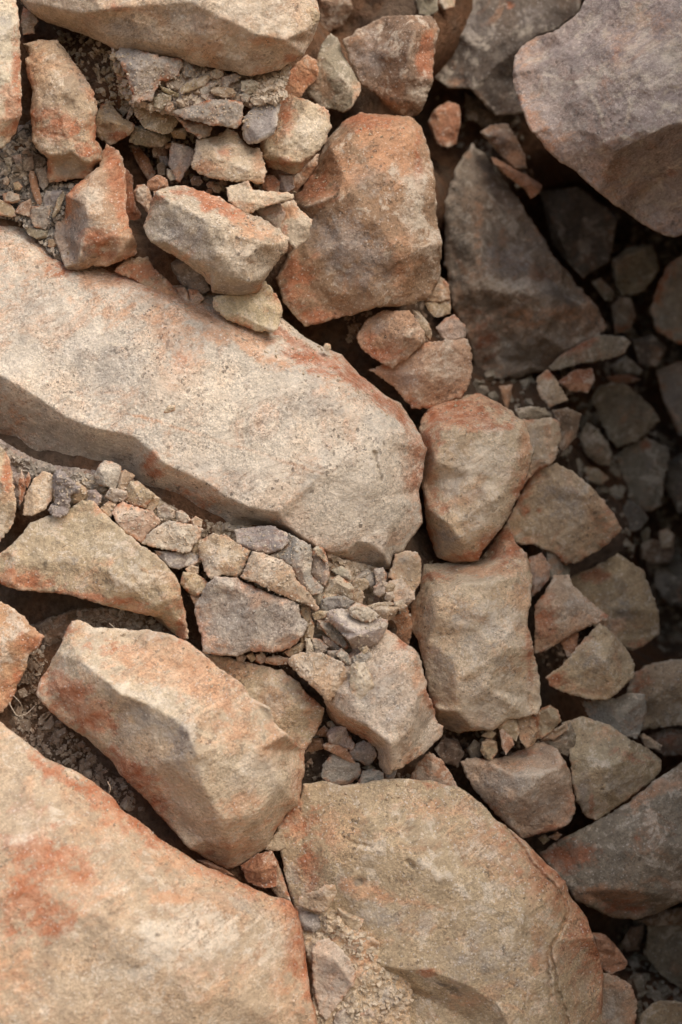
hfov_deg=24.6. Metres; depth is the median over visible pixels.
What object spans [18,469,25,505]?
shard
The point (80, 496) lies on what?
stone
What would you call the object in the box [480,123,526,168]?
stone
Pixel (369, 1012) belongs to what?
shard
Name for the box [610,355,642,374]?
stone
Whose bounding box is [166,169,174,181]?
pebble
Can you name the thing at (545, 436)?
rock
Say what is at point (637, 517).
stone
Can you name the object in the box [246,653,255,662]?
pebble
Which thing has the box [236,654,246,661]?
pebble
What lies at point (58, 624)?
clay bed
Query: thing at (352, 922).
shard
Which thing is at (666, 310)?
rock
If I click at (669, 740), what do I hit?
stone
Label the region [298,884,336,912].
stone
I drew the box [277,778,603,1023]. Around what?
boulder
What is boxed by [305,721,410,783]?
grit
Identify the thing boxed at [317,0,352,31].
stone
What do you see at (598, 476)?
stone
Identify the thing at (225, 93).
shard
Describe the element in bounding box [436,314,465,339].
stone
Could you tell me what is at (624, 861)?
boulder
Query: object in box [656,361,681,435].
rock
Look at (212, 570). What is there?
stone
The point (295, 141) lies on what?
rock
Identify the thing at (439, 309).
stone
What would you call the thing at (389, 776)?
pebble
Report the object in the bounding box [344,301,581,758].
grit
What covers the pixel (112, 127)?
stone
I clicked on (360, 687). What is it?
shard
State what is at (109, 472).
stone
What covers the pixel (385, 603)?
shard
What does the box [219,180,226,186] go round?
pebble
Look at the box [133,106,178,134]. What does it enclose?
stone
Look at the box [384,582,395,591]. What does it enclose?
stone
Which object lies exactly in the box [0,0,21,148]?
rock
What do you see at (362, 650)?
stone
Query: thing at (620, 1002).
stone
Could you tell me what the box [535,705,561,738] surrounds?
stone
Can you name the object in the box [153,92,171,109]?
stone
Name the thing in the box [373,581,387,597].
stone
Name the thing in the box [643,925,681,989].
rock
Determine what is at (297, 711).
rock
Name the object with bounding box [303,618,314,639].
shard
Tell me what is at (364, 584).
stone
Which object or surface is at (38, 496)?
stone
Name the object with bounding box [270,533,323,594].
shard
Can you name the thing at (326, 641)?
shard
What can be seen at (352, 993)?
grit
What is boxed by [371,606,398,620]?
shard
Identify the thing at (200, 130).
stone
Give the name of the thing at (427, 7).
stone
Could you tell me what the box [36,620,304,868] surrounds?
boulder
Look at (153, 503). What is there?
stone
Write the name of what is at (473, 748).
stone
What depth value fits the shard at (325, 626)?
3.29 m
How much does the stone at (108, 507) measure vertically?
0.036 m
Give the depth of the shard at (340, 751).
3.34 m
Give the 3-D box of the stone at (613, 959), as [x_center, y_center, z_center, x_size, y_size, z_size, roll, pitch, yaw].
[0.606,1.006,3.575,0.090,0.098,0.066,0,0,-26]
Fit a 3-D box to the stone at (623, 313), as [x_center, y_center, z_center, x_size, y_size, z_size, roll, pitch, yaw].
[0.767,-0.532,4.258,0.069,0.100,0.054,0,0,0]
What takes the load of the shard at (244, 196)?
on the rock at (227, 258)
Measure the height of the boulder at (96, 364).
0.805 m
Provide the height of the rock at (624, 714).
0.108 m
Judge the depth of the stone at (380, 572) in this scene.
3.37 m
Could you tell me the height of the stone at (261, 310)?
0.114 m
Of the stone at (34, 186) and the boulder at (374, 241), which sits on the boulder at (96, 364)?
the boulder at (374, 241)
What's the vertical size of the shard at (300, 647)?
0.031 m
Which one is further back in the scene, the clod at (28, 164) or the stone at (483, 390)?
the stone at (483, 390)
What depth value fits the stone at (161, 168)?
3.45 m
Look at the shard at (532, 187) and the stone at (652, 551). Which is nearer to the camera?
the shard at (532, 187)
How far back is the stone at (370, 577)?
3.38 m
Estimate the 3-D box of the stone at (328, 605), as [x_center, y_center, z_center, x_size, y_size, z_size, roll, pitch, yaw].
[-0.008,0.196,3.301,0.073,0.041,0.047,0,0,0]
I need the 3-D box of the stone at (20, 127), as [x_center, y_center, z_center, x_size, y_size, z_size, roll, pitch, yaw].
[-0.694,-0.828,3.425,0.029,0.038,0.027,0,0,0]
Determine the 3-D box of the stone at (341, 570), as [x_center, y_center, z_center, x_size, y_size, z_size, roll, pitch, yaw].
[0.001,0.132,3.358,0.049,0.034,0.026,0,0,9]
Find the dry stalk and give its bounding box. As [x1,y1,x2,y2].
[9,702,34,716]
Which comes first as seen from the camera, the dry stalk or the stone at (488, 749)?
the dry stalk
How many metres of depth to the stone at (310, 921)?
3.22 m
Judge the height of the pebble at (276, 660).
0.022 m
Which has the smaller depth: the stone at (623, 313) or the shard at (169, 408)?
the shard at (169, 408)
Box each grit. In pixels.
[0,442,107,492]
[11,609,162,810]
[53,27,295,192]
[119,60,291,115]
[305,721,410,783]
[310,910,414,1023]
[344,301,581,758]
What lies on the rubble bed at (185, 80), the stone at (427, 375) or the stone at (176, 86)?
the stone at (176, 86)
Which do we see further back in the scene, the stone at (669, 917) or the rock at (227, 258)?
the stone at (669, 917)
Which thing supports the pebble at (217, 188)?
on the rock at (227, 258)
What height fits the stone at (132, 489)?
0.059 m
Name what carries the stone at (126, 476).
on the stone at (115, 495)
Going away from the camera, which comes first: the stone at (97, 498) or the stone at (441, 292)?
the stone at (97, 498)
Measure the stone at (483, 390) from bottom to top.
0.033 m
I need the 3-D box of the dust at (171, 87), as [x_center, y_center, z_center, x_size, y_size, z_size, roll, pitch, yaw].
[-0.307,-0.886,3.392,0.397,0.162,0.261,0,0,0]
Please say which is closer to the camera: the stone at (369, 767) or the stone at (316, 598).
the stone at (316, 598)
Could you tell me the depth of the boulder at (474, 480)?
3.43 m
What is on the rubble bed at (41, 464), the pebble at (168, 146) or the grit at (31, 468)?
the grit at (31, 468)
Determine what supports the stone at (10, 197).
on the stone at (7, 209)
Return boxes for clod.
[22,156,33,171]
[35,167,48,189]
[43,190,62,206]
[48,469,80,517]
[66,32,72,40]
[348,603,379,622]
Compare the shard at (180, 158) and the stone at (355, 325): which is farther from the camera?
the stone at (355, 325)
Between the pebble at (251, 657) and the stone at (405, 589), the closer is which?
the pebble at (251, 657)
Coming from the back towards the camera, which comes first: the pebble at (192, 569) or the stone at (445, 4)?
the stone at (445, 4)
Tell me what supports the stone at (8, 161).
on the gravel at (24, 132)
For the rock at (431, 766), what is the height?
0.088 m
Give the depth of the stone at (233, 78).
3.29 m
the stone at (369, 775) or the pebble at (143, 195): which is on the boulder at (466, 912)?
the stone at (369, 775)
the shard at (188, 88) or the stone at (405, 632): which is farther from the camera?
the stone at (405, 632)
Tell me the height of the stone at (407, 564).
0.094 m
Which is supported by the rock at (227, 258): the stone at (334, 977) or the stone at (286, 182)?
the stone at (286, 182)
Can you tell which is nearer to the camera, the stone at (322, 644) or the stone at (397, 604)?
the stone at (322, 644)
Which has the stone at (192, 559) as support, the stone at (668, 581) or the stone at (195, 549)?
the stone at (195, 549)
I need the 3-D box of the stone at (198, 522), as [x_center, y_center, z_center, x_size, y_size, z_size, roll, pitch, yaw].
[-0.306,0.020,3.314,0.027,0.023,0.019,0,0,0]
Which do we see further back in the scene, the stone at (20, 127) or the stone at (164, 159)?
the stone at (164, 159)
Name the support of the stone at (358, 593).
on the rubble bed at (350, 564)
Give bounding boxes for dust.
[0,120,524,912]
[48,475,415,679]
[109,52,289,137]
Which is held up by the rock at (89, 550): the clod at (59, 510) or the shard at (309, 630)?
the clod at (59, 510)
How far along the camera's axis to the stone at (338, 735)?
3.34 m
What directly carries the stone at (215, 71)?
on the stone at (208, 87)
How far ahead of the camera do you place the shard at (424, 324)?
3.51 m
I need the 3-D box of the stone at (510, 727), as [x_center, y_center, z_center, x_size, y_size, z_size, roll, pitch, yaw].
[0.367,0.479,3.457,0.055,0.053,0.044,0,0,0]
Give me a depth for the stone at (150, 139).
3.40 m
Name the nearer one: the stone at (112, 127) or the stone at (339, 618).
the stone at (339, 618)
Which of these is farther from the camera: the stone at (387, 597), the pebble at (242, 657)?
the stone at (387, 597)
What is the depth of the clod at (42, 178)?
3.38 m
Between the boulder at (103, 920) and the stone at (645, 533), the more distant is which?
the stone at (645, 533)
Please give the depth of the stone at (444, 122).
3.89 m
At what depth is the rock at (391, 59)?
3.54 m
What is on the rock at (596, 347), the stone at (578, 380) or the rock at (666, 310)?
the stone at (578, 380)
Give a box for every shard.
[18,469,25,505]
[25,472,30,487]
[126,105,133,119]
[131,145,155,179]
[159,85,179,96]
[164,405,174,412]
[168,141,193,182]
[179,75,209,93]
[190,595,199,603]
[197,859,233,875]
[210,86,235,97]
[226,181,293,213]
[240,551,318,610]
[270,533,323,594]
[271,854,290,900]
[284,643,304,656]
[287,652,346,700]
[300,604,310,621]
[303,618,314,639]
[305,638,313,651]
[312,546,327,564]
[312,610,327,619]
[317,619,348,649]
[322,635,340,649]
[323,743,354,762]
[333,1008,349,1023]
[336,907,363,932]
[348,662,373,698]
[360,1008,375,1019]
[368,602,379,608]
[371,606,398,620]
[380,602,393,605]
[413,310,431,339]
[492,157,541,198]
[499,729,513,754]
[541,723,567,740]
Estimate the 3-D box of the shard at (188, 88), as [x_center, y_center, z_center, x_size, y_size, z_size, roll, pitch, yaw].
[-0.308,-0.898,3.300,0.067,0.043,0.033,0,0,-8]
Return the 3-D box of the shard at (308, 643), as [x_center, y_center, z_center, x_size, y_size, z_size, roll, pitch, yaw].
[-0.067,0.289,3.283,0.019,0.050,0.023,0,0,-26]
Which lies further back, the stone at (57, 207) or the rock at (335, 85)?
the rock at (335, 85)
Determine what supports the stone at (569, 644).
on the rock at (598, 664)
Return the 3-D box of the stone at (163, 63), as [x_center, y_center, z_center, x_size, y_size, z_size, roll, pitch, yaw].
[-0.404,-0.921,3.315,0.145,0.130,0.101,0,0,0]
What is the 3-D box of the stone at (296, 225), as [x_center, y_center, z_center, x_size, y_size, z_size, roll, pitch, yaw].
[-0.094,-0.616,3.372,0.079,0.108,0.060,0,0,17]
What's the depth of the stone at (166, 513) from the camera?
3.31 m
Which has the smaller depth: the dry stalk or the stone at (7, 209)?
the dry stalk
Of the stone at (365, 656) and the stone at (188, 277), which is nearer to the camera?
the stone at (365, 656)
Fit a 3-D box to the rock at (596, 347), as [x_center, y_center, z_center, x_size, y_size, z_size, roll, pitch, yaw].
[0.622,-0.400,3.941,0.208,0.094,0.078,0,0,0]
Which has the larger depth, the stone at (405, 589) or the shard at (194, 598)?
the stone at (405, 589)
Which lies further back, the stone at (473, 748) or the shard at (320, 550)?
the stone at (473, 748)
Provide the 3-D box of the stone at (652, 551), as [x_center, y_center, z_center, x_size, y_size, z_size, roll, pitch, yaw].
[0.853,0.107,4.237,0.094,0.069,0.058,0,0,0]
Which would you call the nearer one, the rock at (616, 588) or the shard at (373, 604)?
the shard at (373, 604)
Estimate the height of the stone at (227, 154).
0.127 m
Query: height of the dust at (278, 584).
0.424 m
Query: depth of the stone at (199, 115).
3.27 m
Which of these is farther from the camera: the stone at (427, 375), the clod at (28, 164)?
the stone at (427, 375)
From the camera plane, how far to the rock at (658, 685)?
3.70 m
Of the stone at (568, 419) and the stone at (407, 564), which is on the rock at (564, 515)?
the stone at (568, 419)
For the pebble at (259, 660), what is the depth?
3.31 m
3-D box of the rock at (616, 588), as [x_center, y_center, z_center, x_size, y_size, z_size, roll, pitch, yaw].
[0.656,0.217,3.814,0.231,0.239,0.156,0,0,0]
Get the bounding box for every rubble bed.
[0,439,133,509]
[51,480,391,660]
[111,47,289,116]
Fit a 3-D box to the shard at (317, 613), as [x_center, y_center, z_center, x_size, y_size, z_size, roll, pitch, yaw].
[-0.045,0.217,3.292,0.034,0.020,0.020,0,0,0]
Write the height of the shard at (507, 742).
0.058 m
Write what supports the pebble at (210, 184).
on the pebble
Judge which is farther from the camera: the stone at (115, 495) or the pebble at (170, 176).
the pebble at (170, 176)
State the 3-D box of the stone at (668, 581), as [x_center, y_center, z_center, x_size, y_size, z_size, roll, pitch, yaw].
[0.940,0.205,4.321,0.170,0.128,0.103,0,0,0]
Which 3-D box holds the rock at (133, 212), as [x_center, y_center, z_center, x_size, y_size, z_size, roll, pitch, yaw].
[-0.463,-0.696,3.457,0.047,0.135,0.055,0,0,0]
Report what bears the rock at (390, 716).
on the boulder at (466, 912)
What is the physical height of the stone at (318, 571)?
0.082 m
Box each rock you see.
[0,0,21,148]
[0,447,16,541]
[0,500,188,639]
[0,601,44,712]
[23,39,101,182]
[53,143,136,270]
[124,167,141,219]
[143,185,288,295]
[194,576,307,656]
[203,653,323,749]
[260,94,331,173]
[306,33,360,112]
[324,629,443,774]
[343,15,439,116]
[409,752,457,786]
[434,0,580,115]
[443,143,606,378]
[460,742,575,838]
[506,463,621,564]
[522,417,561,481]
[534,574,608,653]
[539,186,617,277]
[545,624,634,699]
[548,333,630,370]
[562,716,661,819]
[570,553,659,650]
[582,693,646,738]
[592,382,659,447]
[616,436,669,511]
[627,659,681,730]
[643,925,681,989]
[650,255,681,344]
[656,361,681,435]
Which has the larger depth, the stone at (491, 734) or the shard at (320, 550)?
the stone at (491, 734)
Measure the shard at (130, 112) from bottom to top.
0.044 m
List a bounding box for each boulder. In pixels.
[0,226,426,568]
[0,722,316,1023]
[20,0,319,75]
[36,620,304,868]
[275,112,442,326]
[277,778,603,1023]
[411,521,541,732]
[419,393,533,562]
[512,0,681,236]
[539,762,681,919]
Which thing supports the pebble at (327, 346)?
on the boulder at (96, 364)
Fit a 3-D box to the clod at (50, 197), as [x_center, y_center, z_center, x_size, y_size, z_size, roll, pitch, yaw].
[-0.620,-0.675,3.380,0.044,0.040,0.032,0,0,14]
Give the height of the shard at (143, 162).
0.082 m
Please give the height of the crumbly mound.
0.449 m
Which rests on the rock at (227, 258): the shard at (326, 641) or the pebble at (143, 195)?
the pebble at (143, 195)
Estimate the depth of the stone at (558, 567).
3.70 m
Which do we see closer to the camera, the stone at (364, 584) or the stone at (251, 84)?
the stone at (251, 84)
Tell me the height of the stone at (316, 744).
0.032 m
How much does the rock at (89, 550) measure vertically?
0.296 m
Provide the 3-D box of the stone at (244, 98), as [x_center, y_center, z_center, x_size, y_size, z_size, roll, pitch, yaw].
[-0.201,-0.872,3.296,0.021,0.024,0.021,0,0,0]
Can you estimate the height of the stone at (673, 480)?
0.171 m
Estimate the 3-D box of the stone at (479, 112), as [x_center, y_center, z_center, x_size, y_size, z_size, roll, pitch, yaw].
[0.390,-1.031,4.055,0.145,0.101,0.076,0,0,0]
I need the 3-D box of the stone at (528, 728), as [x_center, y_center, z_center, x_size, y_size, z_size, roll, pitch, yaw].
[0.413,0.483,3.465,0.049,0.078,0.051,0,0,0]
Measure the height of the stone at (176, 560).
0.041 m
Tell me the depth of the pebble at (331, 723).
3.38 m
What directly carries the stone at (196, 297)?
on the boulder at (96, 364)
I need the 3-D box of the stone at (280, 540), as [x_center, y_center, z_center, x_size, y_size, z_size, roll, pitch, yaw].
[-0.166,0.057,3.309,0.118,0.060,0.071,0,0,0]
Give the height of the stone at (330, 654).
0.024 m
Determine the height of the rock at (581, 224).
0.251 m
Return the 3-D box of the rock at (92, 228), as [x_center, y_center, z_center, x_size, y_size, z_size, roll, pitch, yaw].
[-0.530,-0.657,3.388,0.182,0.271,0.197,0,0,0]
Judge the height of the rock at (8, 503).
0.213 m
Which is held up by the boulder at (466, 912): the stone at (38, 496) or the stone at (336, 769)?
the stone at (336, 769)
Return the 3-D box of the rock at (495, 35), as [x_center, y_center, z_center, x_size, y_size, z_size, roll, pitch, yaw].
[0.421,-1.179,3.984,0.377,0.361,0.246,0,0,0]
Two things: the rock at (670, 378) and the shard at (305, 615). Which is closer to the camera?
the shard at (305, 615)
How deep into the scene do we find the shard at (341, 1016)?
3.19 m
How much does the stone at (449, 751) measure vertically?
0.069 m
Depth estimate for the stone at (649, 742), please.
3.65 m
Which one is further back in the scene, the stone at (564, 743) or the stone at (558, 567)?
the stone at (558, 567)
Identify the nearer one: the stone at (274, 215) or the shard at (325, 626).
the shard at (325, 626)
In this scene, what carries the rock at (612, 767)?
on the boulder at (624, 861)
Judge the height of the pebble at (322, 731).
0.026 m
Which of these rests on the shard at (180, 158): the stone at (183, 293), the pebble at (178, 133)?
the pebble at (178, 133)
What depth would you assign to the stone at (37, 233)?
3.38 m
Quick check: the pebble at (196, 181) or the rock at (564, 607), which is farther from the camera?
the rock at (564, 607)
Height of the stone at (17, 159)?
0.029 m
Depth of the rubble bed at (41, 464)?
3.38 m
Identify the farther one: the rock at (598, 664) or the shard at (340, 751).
the rock at (598, 664)
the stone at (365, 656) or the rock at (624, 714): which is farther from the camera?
the rock at (624, 714)
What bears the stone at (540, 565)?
on the rock at (564, 607)
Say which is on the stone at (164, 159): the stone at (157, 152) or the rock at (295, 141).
the stone at (157, 152)
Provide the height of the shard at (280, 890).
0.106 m
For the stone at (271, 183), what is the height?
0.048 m
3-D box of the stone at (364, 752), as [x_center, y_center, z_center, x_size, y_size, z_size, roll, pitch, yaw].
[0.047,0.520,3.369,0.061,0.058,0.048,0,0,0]
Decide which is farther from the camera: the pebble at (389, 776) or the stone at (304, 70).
the stone at (304, 70)
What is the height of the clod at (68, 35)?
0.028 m
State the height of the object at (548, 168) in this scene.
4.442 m
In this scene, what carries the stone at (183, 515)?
on the stone at (153, 537)
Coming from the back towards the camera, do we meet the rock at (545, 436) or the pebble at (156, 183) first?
the rock at (545, 436)
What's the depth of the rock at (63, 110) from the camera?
3.29 m
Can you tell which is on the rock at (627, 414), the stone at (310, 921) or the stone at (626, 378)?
the stone at (626, 378)
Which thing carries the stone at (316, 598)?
on the stone
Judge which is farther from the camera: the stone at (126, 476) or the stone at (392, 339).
the stone at (392, 339)
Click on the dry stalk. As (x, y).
(15, 713)
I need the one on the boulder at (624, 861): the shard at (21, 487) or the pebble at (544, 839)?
the pebble at (544, 839)
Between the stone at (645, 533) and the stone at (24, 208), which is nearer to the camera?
the stone at (24, 208)
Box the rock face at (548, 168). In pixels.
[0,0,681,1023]
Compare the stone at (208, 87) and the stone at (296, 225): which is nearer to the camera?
the stone at (208, 87)
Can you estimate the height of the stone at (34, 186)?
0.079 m
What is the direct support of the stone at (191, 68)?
on the rubble bed at (185, 80)
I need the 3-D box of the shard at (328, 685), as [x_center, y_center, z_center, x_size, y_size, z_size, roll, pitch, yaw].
[-0.050,0.341,3.273,0.125,0.104,0.087,0,0,0]
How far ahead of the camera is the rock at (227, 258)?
3.25 m
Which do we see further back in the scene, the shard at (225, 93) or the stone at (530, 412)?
the stone at (530, 412)
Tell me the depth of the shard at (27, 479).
3.33 m
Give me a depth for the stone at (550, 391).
3.80 m
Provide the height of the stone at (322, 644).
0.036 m
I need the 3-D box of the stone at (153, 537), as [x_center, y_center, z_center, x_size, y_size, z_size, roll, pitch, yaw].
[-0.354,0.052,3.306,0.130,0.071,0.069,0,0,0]
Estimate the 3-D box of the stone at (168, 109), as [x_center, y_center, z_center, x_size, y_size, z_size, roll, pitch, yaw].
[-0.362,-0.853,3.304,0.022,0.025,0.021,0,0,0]
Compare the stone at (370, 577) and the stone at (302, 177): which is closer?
the stone at (370, 577)
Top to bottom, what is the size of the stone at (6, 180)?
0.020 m
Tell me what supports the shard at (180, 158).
on the rock at (227, 258)
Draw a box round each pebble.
[134,184,151,212]
[147,175,168,190]
[165,143,170,148]
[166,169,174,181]
[171,127,186,138]
[180,572,207,595]
[185,565,198,573]
[190,176,202,185]
[206,181,215,188]
[212,184,222,192]
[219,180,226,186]
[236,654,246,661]
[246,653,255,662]
[256,653,265,663]
[265,656,287,664]
[265,832,286,850]
[316,725,327,736]
[323,343,330,350]
[326,720,335,727]
[384,770,396,778]
[538,834,549,843]
[549,832,561,840]
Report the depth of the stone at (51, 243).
3.38 m
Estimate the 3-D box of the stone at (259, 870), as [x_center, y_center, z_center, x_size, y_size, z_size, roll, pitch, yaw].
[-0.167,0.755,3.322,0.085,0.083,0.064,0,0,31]
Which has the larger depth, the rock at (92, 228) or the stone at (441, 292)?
the stone at (441, 292)
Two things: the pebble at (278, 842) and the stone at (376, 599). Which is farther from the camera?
the stone at (376, 599)
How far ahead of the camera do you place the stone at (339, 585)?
3.30 m
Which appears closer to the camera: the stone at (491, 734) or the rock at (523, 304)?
the stone at (491, 734)
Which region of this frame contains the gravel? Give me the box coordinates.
[436,96,681,1016]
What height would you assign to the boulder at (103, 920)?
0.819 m
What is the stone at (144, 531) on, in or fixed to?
on the rock at (89, 550)
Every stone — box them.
[0,200,15,217]
[2,177,9,184]
[2,191,20,203]
[3,157,12,171]
[12,154,21,163]
[13,181,22,189]
[15,199,31,216]
[17,125,23,132]
[20,7,38,34]
[23,471,53,515]
[26,227,47,238]
[29,170,41,204]
[30,205,50,229]
[48,239,55,247]
[51,191,64,217]
[70,482,86,503]
[87,489,101,505]
[94,460,121,487]
[95,103,134,145]
[100,501,116,516]
[105,487,128,502]
[112,501,160,542]
[115,47,182,103]
[115,256,176,295]
[117,469,134,489]
[118,100,130,114]
[125,481,154,507]
[129,125,171,147]
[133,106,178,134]
[141,520,202,553]
[145,495,159,510]
[152,145,168,157]
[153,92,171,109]
[154,550,186,569]
[157,162,165,175]
[157,503,174,520]
[159,156,168,165]
[164,102,173,112]
[166,77,181,90]
[171,259,210,293]
[173,99,243,128]
[175,116,211,138]
[175,510,189,522]
[176,287,189,300]
[181,63,195,77]
[184,552,198,566]
[188,289,203,303]
[190,516,202,526]
[191,128,266,184]
[192,540,199,552]
[198,533,249,578]
[200,82,216,94]
[210,68,223,79]
[212,281,282,331]
[221,73,241,86]
[234,525,288,553]
[240,851,277,888]
[241,79,260,94]
[241,93,249,103]
[242,103,280,143]
[256,203,285,227]
[261,174,279,191]
[278,173,294,191]
[280,200,312,248]
[285,55,318,97]
[294,154,318,190]
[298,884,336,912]
[298,909,320,933]
[306,738,323,751]
[311,550,329,585]
[311,638,328,652]
[311,938,356,1020]
[313,594,322,607]
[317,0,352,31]
[320,595,354,610]
[321,753,360,785]
[322,575,353,599]
[325,608,387,653]
[326,726,354,750]
[327,650,337,658]
[330,566,351,581]
[336,648,351,665]
[349,740,376,766]
[350,318,366,339]
[352,578,368,590]
[353,588,363,603]
[353,652,372,662]
[354,569,375,587]
[356,310,425,367]
[358,768,383,782]
[359,645,369,653]
[362,765,374,769]
[369,338,472,408]
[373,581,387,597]
[373,595,382,602]
[374,567,386,584]
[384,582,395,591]
[384,591,394,601]
[387,550,421,589]
[388,578,414,605]
[391,607,412,644]
[393,600,406,610]
[415,0,437,15]
[421,277,450,301]
[424,300,450,317]
[428,101,460,147]
[434,737,463,767]
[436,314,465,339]
[438,0,454,9]
[464,93,519,127]
[466,739,481,757]
[477,385,488,395]
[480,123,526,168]
[480,738,497,759]
[481,730,496,739]
[497,719,519,740]
[499,384,512,407]
[514,406,552,419]
[517,715,538,748]
[528,553,550,596]
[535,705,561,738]
[536,370,567,406]
[543,550,569,580]
[547,722,575,755]
[552,407,580,450]
[558,368,594,392]
[561,632,578,657]
[579,422,612,465]
[584,467,608,485]
[591,278,613,300]
[592,932,626,974]
[601,973,637,1023]
[606,373,640,383]
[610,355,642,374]
[611,244,658,296]
[611,297,635,333]
[622,924,644,951]
[623,500,648,531]
[632,334,665,366]
[636,1000,681,1023]
[639,733,662,749]
[639,907,681,925]
[640,539,674,563]
[641,527,649,542]
[648,728,681,756]
[652,563,681,606]
[659,529,674,548]
[665,453,681,513]
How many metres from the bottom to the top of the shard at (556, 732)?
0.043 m
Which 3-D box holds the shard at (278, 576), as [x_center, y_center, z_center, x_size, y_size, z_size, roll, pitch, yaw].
[-0.127,0.144,3.262,0.165,0.127,0.098,0,0,0]
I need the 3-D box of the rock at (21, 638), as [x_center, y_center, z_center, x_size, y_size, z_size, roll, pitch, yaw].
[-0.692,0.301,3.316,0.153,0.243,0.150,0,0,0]
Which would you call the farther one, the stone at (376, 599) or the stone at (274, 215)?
the stone at (376, 599)
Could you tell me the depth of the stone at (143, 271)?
3.38 m
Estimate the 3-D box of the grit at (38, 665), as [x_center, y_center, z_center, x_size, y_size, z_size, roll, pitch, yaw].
[-0.549,0.425,3.383,0.325,0.427,0.105,0,0,5]
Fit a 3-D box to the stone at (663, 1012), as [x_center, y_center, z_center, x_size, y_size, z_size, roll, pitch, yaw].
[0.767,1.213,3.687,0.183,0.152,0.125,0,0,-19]
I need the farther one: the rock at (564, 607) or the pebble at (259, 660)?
the rock at (564, 607)
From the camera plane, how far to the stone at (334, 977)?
3.19 m
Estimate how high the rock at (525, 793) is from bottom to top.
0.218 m
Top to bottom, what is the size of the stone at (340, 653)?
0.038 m
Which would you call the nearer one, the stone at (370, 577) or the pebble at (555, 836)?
the stone at (370, 577)
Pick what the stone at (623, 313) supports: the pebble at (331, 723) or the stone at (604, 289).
the stone at (604, 289)
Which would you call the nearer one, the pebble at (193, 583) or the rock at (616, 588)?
the pebble at (193, 583)
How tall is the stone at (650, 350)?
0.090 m
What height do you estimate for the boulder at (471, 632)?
0.474 m
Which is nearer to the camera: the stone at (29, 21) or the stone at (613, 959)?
the stone at (29, 21)
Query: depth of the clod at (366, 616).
3.23 m
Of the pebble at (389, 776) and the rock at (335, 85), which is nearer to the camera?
the pebble at (389, 776)
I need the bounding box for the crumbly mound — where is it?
[298,906,412,1023]
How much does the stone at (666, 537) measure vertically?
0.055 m
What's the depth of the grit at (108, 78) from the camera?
3.40 m
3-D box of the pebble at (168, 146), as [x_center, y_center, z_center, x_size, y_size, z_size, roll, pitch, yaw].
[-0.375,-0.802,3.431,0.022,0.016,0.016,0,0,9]
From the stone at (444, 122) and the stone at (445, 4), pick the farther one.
the stone at (444, 122)
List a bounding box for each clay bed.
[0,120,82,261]
[31,607,178,645]
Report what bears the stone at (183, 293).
on the boulder at (96, 364)
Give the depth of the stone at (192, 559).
3.29 m
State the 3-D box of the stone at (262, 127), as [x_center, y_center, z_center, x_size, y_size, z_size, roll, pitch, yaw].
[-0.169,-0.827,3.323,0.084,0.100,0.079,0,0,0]
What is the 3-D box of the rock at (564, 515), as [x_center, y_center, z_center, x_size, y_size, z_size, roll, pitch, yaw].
[0.523,0.005,3.728,0.269,0.241,0.173,0,0,0]
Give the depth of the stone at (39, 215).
3.38 m
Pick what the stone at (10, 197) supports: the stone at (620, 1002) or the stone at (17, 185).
the stone at (17, 185)
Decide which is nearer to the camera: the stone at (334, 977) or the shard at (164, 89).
the stone at (334, 977)

